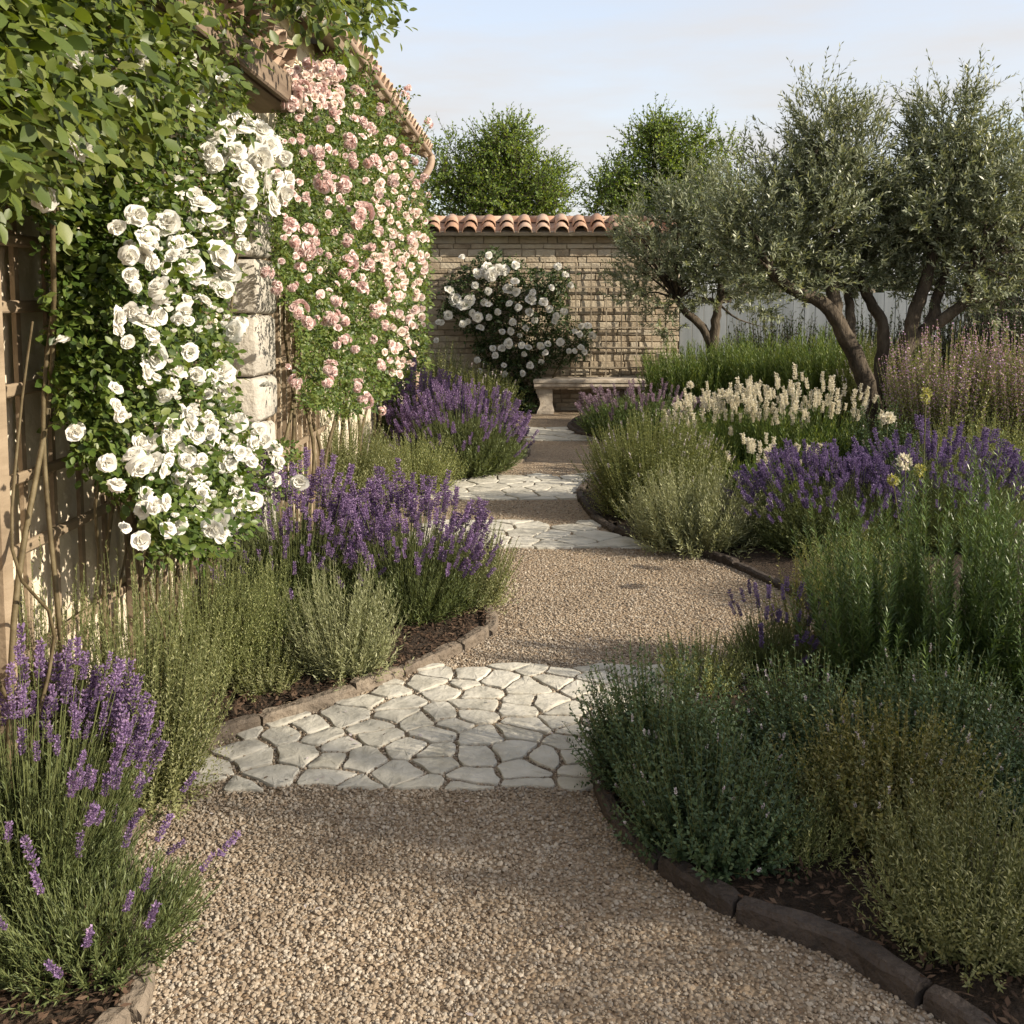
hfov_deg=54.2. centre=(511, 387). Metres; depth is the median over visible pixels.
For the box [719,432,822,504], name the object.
white spire plant
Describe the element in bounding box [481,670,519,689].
paving stone
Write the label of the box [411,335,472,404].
santolina bush
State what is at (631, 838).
edging stone
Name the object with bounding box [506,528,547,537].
paving stone
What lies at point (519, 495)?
paving stone
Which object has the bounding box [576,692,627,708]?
paving stone
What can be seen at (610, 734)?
thyme bush
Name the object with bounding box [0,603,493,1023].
mulch
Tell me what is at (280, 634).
rosemary bush
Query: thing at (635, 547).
paving stone
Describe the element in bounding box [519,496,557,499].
paving stone
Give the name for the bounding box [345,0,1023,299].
sky
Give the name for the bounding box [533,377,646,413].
stone bench
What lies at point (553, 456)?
gravel path
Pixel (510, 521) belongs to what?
paving stone
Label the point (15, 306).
wooden trellis
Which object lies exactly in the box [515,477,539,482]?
paving stone
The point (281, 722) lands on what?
paving stone
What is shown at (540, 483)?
paving stone
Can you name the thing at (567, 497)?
paving stone
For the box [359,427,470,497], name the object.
shrub
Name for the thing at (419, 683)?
paving stone
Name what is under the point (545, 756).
paving stone
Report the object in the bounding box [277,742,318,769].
paving stone
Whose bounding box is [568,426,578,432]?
edging stone
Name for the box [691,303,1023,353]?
ground
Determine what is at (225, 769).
paving stone
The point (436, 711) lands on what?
paving stone
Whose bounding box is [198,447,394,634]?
lavender bush
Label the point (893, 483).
allium stem
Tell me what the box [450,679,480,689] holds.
paving stone
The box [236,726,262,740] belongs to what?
paving stone
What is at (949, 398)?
salvia bush
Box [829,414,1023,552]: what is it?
lavender bush
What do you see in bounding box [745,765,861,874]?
rosemary bush
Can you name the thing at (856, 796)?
oregano bush
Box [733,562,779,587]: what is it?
edging stone
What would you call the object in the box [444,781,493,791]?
paving stone
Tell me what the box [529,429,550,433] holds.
paving stone
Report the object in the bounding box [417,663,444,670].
paving stone
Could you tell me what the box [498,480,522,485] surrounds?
paving stone
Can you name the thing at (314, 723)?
paving stone
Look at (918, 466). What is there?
allium stem
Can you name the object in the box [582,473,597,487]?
edging stone
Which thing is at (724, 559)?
edging stone
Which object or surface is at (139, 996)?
edging stone
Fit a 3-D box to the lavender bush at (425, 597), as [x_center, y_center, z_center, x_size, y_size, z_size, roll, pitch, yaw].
[-0.539,0.760,5.038,0.989,0.790,1.004,0,5,0]
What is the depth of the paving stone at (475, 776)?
3.35 m
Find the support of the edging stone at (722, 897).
on the gravel path
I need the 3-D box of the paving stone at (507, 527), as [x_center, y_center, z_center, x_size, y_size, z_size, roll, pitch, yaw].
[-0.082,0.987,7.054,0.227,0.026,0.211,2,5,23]
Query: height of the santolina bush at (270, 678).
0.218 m
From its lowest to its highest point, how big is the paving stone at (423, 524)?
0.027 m
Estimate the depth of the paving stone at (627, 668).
4.29 m
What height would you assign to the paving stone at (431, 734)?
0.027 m
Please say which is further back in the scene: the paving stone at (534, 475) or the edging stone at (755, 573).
the paving stone at (534, 475)
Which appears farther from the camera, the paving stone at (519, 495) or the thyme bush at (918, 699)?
the paving stone at (519, 495)
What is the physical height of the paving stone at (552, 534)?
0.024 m
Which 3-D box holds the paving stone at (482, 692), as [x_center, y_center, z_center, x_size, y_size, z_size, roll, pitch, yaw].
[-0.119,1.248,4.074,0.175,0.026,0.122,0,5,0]
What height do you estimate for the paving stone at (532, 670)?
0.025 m
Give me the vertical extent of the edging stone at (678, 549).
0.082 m
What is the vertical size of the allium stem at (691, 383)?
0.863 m
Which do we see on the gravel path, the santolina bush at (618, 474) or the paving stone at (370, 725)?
the paving stone at (370, 725)
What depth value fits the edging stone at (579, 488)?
8.32 m
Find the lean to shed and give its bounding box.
[0,0,304,704]
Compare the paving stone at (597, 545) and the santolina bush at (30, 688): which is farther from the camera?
the paving stone at (597, 545)
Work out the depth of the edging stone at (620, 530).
6.78 m
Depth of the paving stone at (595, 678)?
4.22 m
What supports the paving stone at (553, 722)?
on the gravel path
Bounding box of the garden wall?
[407,213,679,409]
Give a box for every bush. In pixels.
[0,536,136,801]
[0,622,199,923]
[0,800,240,1020]
[39,537,244,824]
[143,539,303,694]
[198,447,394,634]
[218,547,310,672]
[222,635,308,702]
[277,548,414,690]
[308,457,502,626]
[316,413,420,522]
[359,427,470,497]
[372,357,472,455]
[381,376,538,478]
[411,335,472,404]
[420,509,524,615]
[433,245,599,413]
[434,362,524,419]
[489,412,534,457]
[562,635,760,811]
[569,401,735,521]
[574,378,710,440]
[602,700,827,885]
[611,451,776,559]
[632,339,748,426]
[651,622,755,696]
[692,329,810,428]
[712,438,917,560]
[716,640,902,788]
[719,576,826,679]
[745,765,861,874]
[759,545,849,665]
[764,323,876,436]
[768,679,1023,874]
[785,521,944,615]
[787,478,949,696]
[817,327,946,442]
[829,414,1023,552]
[834,763,1023,992]
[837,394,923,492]
[844,632,1023,789]
[863,423,1023,704]
[869,319,1021,463]
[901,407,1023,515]
[926,709,1023,843]
[953,308,1023,457]
[953,447,1023,709]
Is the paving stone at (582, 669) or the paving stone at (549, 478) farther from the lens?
the paving stone at (549, 478)
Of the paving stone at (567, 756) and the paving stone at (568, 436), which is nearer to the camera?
the paving stone at (567, 756)
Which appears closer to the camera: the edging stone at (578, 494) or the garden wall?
the edging stone at (578, 494)
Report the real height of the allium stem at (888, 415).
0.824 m
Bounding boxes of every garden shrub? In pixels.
[718,307,839,371]
[825,298,901,365]
[890,294,989,389]
[935,261,1023,397]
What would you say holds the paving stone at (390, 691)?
on the gravel path
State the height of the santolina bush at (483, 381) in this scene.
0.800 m
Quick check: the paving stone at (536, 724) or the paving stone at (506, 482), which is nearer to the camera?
the paving stone at (536, 724)
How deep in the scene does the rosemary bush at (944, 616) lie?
3.84 m
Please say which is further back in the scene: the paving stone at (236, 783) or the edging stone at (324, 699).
the edging stone at (324, 699)
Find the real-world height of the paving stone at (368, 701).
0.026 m
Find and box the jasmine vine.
[0,0,417,832]
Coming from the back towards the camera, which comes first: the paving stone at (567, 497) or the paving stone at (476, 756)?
the paving stone at (567, 497)
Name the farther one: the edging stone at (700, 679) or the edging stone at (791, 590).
the edging stone at (791, 590)
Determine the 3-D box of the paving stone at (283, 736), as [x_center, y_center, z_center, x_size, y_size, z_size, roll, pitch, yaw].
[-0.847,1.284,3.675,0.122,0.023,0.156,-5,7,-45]
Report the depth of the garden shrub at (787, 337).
13.79 m
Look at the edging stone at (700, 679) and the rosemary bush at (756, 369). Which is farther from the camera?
the rosemary bush at (756, 369)
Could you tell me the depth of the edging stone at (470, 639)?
4.65 m
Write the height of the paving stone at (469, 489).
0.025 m
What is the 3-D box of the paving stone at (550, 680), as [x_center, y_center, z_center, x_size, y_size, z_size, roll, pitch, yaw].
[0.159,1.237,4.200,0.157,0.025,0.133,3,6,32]
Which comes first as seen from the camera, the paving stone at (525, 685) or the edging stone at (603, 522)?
the paving stone at (525, 685)
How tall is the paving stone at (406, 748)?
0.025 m
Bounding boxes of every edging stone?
[92,1007,130,1023]
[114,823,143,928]
[115,912,155,1023]
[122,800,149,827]
[195,713,260,754]
[257,685,356,726]
[348,666,403,694]
[399,641,461,675]
[456,626,488,651]
[475,602,498,636]
[509,458,524,466]
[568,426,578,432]
[576,430,588,435]
[576,491,583,501]
[577,483,586,490]
[579,496,591,511]
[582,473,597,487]
[586,507,599,515]
[590,515,614,532]
[591,756,624,824]
[612,816,665,870]
[614,525,650,544]
[651,540,699,555]
[658,853,741,917]
[691,668,733,698]
[698,550,739,567]
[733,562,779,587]
[736,895,930,1008]
[777,581,815,608]
[922,984,996,1023]
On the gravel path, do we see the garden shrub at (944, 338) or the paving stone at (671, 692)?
the paving stone at (671, 692)
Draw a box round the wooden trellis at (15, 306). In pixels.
[0,60,220,785]
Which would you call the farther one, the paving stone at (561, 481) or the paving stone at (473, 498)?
the paving stone at (561, 481)
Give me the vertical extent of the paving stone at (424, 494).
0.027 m
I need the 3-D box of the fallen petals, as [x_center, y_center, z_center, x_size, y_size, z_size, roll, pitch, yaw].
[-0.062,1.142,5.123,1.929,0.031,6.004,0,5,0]
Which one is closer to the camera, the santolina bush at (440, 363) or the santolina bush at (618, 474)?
the santolina bush at (618, 474)
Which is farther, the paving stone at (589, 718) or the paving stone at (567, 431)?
the paving stone at (567, 431)
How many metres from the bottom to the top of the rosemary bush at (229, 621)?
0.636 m
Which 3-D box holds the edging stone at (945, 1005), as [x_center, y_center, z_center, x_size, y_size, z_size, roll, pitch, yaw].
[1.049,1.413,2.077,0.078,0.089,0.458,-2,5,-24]
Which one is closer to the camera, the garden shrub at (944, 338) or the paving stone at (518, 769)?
the paving stone at (518, 769)
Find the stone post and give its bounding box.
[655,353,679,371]
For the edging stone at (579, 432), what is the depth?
11.85 m
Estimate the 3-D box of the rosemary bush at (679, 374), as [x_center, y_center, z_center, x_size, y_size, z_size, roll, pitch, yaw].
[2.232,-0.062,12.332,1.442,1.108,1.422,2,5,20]
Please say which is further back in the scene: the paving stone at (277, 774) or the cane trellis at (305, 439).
the cane trellis at (305, 439)
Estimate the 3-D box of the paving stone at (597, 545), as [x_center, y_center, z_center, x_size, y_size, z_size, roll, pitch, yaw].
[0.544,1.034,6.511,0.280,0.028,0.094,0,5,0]
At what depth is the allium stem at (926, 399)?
5.64 m
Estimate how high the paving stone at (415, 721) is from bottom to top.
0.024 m
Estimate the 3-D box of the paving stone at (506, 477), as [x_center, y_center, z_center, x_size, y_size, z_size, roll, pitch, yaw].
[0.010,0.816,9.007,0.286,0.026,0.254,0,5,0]
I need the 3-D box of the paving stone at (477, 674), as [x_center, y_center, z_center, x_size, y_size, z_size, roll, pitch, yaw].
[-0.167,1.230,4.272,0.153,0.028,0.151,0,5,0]
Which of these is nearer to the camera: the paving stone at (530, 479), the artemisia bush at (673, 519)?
the artemisia bush at (673, 519)
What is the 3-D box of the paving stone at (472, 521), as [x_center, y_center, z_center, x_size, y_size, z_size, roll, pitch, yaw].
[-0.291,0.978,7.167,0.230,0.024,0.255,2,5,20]
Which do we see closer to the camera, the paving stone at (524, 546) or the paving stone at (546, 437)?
the paving stone at (524, 546)
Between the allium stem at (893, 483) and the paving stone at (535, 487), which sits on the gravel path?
the paving stone at (535, 487)
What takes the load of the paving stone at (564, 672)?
on the gravel path
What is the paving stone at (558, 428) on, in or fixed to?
on the gravel path
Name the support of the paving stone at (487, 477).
on the gravel path
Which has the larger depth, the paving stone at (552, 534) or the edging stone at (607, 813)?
the paving stone at (552, 534)
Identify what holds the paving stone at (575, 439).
on the gravel path
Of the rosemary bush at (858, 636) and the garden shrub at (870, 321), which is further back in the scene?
the garden shrub at (870, 321)
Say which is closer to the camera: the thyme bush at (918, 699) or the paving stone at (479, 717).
the thyme bush at (918, 699)
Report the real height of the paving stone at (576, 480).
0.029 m
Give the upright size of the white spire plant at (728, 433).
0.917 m
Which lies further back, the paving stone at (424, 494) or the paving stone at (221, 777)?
the paving stone at (424, 494)
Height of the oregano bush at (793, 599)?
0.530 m
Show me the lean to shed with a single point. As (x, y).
(254, 295)
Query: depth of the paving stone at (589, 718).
3.80 m
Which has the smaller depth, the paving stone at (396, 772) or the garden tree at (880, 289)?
the paving stone at (396, 772)
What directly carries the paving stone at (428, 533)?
on the gravel path
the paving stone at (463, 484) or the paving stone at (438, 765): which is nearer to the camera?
the paving stone at (438, 765)
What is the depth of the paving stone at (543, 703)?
3.98 m
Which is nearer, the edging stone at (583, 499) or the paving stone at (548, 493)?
the edging stone at (583, 499)
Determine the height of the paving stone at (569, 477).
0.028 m
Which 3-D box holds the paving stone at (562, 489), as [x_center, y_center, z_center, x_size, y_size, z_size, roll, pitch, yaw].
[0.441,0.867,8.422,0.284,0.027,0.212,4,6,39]
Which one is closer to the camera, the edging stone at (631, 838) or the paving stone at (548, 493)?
the edging stone at (631, 838)
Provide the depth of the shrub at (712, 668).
4.09 m
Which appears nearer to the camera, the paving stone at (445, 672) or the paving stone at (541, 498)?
the paving stone at (445, 672)
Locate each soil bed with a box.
[571,417,1023,1023]
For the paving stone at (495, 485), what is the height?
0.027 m
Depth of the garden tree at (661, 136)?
23.24 m
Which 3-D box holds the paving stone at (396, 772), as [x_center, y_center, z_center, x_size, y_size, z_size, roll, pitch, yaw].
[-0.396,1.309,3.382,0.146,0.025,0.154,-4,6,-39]
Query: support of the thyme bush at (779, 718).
on the soil bed at (763, 559)
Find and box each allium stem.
[686,381,697,430]
[880,412,896,463]
[886,473,903,575]
[895,452,912,564]
[899,463,927,562]
[919,387,932,558]
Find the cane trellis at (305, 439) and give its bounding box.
[261,207,326,548]
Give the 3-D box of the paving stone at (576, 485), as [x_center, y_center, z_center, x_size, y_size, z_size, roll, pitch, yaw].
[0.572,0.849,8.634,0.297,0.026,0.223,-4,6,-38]
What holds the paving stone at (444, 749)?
on the gravel path
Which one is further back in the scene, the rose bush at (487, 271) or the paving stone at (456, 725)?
the rose bush at (487, 271)
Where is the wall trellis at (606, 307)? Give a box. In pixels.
[543,262,653,391]
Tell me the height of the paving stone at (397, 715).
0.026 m
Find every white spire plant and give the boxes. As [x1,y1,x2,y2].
[661,376,806,483]
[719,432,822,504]
[737,364,883,490]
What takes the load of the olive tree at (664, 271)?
on the soil bed at (763, 559)
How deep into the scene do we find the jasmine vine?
2.50 m
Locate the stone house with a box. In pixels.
[65,0,434,513]
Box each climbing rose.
[0,60,309,750]
[260,36,437,540]
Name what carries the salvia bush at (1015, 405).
on the soil bed at (763, 559)
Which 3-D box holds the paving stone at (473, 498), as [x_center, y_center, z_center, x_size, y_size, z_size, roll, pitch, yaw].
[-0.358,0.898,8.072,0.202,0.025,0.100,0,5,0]
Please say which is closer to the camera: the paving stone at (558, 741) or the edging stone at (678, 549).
the paving stone at (558, 741)
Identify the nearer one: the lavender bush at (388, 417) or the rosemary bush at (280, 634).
the rosemary bush at (280, 634)
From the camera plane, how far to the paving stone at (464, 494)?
8.15 m
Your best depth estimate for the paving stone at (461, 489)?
8.37 m
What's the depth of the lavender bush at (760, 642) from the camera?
4.20 m
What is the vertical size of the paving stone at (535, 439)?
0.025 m
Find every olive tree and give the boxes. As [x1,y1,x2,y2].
[596,138,807,364]
[689,41,1023,450]
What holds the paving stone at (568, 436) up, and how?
on the gravel path
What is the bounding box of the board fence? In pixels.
[678,289,966,365]
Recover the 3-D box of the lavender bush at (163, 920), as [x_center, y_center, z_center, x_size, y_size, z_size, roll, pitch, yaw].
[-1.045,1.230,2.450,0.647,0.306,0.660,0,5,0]
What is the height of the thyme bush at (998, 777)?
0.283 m
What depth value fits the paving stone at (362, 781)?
3.29 m
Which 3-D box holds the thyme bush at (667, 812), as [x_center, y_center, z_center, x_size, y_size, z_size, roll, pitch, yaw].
[0.582,1.140,2.931,0.632,0.390,0.674,0,5,0]
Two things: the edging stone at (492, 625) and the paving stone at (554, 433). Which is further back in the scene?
the paving stone at (554, 433)
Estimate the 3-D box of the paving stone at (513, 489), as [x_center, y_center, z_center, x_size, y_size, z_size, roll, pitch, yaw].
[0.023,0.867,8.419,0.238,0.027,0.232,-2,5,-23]
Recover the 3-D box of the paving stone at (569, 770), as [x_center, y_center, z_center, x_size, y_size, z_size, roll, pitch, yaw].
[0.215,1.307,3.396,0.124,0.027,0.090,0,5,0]
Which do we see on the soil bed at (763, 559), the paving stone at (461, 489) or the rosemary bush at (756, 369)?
the rosemary bush at (756, 369)
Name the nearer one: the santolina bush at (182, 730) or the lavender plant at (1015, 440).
the santolina bush at (182, 730)
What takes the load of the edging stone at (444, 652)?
on the gravel path
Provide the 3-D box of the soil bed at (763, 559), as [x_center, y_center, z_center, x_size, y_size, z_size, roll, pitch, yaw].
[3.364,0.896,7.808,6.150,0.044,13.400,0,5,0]
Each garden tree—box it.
[409,102,585,215]
[568,93,755,289]
[711,262,918,328]
[825,195,1023,332]
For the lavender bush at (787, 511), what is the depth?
6.22 m
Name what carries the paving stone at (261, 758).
on the gravel path
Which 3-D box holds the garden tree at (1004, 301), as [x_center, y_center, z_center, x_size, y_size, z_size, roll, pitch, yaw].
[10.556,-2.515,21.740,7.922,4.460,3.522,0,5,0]
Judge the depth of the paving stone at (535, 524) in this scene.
7.07 m
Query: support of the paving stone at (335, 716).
on the gravel path
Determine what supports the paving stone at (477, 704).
on the gravel path
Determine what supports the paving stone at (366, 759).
on the gravel path
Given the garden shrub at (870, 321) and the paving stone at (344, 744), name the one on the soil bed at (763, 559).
the garden shrub at (870, 321)
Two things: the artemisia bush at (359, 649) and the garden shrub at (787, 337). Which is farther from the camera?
the garden shrub at (787, 337)
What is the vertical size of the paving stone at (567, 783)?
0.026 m
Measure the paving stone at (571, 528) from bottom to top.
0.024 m
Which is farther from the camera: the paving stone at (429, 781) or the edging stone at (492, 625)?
the edging stone at (492, 625)
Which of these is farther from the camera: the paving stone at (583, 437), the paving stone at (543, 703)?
the paving stone at (583, 437)
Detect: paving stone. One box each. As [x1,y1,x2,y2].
[191,775,226,786]
[192,754,233,776]
[211,739,267,761]
[224,775,262,792]
[234,747,272,771]
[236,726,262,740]
[242,764,298,787]
[261,726,300,746]
[265,711,310,727]
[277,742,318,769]
[292,714,329,733]
[297,769,356,786]
[301,727,343,745]
[308,753,345,769]
[320,705,370,728]
[321,736,361,752]
[335,694,383,709]
[337,773,382,789]
[343,745,387,774]
[345,719,394,735]
[358,728,404,748]
[371,684,411,698]
[372,760,422,788]
[373,708,419,724]
[374,694,427,710]
[383,678,403,684]
[385,737,426,760]
[393,774,443,789]
[399,711,433,732]
[407,675,447,692]
[408,726,456,743]
[412,757,458,775]
[414,531,445,538]
[417,491,436,498]
[417,523,448,531]
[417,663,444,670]
[417,742,455,757]
[418,666,452,679]
[421,685,460,701]
[423,701,455,721]
[435,487,467,492]
[437,718,473,733]
[440,492,474,498]
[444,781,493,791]
[445,767,499,785]
[448,699,497,710]
[449,481,475,487]
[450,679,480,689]
[455,667,490,681]
[457,724,503,745]
[458,710,499,724]
[458,745,496,767]
[459,496,477,499]
[459,520,488,526]
[461,686,503,698]
[464,529,505,536]
[466,487,501,491]
[467,476,496,478]
[467,479,498,484]
[468,490,505,496]
[474,483,509,489]
[478,536,510,545]
[479,495,516,499]
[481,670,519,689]
[483,522,513,531]
[488,662,531,671]
[492,519,533,524]
[492,740,536,762]
[495,723,542,742]
[497,474,527,480]
[497,759,552,779]
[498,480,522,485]
[499,703,537,717]
[500,717,551,734]
[500,778,554,788]
[502,487,531,492]
[502,544,533,548]
[502,694,533,705]
[506,491,537,498]
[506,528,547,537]
[506,676,551,694]
[508,482,533,487]
[509,537,539,544]
[514,521,549,528]
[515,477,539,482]
[515,664,547,676]
[519,427,544,429]
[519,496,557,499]
[524,485,550,490]
[526,438,545,440]
[526,473,551,477]
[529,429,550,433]
[529,745,558,769]
[531,435,561,438]
[532,540,574,549]
[533,529,569,540]
[533,674,573,689]
[534,490,569,496]
[534,692,569,712]
[535,476,559,480]
[535,481,560,486]
[538,715,579,729]
[539,431,566,435]
[541,733,592,749]
[543,479,571,484]
[544,438,570,440]
[544,700,589,716]
[545,427,568,429]
[546,667,580,677]
[549,486,576,493]
[551,524,596,532]
[552,430,574,433]
[555,434,579,438]
[555,494,576,499]
[555,724,597,738]
[556,535,596,545]
[557,763,591,777]
[557,776,592,791]
[560,474,584,480]
[560,679,599,699]
[560,749,592,764]
[562,482,580,488]
[569,438,599,440]
[572,435,597,438]
[572,477,597,482]
[572,663,612,672]
[573,530,621,541]
[574,543,616,547]
[575,520,600,526]
[576,670,615,684]
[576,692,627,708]
[583,708,615,726]
[598,536,644,547]
[603,682,631,694]
[609,664,655,677]
[619,545,659,548]
[621,677,662,689]
[646,664,673,677]
[649,683,672,694]
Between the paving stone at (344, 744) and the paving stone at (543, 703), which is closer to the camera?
the paving stone at (344, 744)
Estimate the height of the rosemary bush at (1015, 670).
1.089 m
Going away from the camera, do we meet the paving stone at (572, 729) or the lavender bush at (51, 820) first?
the lavender bush at (51, 820)
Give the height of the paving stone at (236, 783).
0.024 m
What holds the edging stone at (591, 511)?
on the gravel path
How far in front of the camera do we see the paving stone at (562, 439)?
11.41 m
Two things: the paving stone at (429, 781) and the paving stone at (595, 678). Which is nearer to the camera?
the paving stone at (429, 781)
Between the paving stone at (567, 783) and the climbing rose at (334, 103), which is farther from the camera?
the climbing rose at (334, 103)
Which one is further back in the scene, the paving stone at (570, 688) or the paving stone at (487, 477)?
the paving stone at (487, 477)
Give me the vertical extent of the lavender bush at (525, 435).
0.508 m
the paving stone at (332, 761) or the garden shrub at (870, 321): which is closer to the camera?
the paving stone at (332, 761)
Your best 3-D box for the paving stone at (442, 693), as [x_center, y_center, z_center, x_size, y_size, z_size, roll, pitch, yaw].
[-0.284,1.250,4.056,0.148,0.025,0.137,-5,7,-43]
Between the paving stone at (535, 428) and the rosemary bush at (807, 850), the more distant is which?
the paving stone at (535, 428)
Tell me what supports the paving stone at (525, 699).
on the gravel path
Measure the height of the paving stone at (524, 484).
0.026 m
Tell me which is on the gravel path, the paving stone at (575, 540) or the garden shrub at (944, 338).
the paving stone at (575, 540)
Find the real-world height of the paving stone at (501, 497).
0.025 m
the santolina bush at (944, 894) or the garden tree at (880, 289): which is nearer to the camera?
the santolina bush at (944, 894)
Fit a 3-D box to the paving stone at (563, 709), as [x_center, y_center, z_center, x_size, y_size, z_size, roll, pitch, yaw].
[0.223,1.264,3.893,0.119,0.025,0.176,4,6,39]
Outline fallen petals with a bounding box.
[158,502,655,1015]
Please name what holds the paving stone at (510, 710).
on the gravel path
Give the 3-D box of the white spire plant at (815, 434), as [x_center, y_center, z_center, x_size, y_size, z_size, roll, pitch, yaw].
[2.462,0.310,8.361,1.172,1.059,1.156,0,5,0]
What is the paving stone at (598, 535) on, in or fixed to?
on the gravel path
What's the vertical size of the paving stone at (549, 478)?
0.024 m
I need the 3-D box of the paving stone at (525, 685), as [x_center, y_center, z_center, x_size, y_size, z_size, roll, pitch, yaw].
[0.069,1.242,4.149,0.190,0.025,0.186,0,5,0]
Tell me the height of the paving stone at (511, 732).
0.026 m
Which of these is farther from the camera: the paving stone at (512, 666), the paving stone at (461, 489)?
the paving stone at (461, 489)
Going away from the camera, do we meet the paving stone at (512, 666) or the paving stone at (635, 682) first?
the paving stone at (635, 682)
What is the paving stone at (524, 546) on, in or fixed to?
on the gravel path
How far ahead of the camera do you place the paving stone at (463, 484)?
8.64 m
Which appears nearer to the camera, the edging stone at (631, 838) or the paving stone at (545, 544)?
the edging stone at (631, 838)
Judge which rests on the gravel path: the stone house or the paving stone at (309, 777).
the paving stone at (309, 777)
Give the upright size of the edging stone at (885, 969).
0.096 m
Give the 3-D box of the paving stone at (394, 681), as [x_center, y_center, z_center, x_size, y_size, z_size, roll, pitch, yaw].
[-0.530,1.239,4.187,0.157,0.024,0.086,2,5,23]
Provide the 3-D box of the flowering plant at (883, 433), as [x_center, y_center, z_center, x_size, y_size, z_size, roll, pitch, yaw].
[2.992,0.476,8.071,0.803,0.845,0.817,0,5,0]
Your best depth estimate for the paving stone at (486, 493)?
8.24 m
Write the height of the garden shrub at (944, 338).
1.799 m
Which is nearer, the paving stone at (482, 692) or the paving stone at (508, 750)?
the paving stone at (508, 750)
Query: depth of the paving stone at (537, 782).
3.30 m
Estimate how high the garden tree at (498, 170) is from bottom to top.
6.022 m
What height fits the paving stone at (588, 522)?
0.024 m
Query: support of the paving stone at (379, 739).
on the gravel path
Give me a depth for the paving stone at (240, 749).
3.55 m
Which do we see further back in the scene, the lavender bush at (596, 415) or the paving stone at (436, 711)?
the lavender bush at (596, 415)
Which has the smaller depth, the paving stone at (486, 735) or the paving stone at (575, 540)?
the paving stone at (486, 735)
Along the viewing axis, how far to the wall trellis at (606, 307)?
14.41 m
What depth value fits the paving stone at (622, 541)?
6.57 m
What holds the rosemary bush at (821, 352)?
on the soil bed at (763, 559)
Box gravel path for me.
[107,410,941,1023]
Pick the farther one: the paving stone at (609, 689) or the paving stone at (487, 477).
the paving stone at (487, 477)
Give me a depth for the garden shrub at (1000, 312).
12.72 m
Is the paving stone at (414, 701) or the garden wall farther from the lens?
the garden wall
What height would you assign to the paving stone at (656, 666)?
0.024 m
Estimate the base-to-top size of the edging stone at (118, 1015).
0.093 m
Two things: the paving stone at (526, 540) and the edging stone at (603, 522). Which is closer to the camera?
the paving stone at (526, 540)
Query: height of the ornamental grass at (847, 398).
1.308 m
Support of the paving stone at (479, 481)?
on the gravel path
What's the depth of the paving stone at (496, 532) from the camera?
6.83 m
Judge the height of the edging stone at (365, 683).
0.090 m
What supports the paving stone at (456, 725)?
on the gravel path
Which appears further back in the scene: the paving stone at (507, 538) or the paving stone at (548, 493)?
the paving stone at (548, 493)
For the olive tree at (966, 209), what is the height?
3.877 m
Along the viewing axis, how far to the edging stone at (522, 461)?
9.80 m

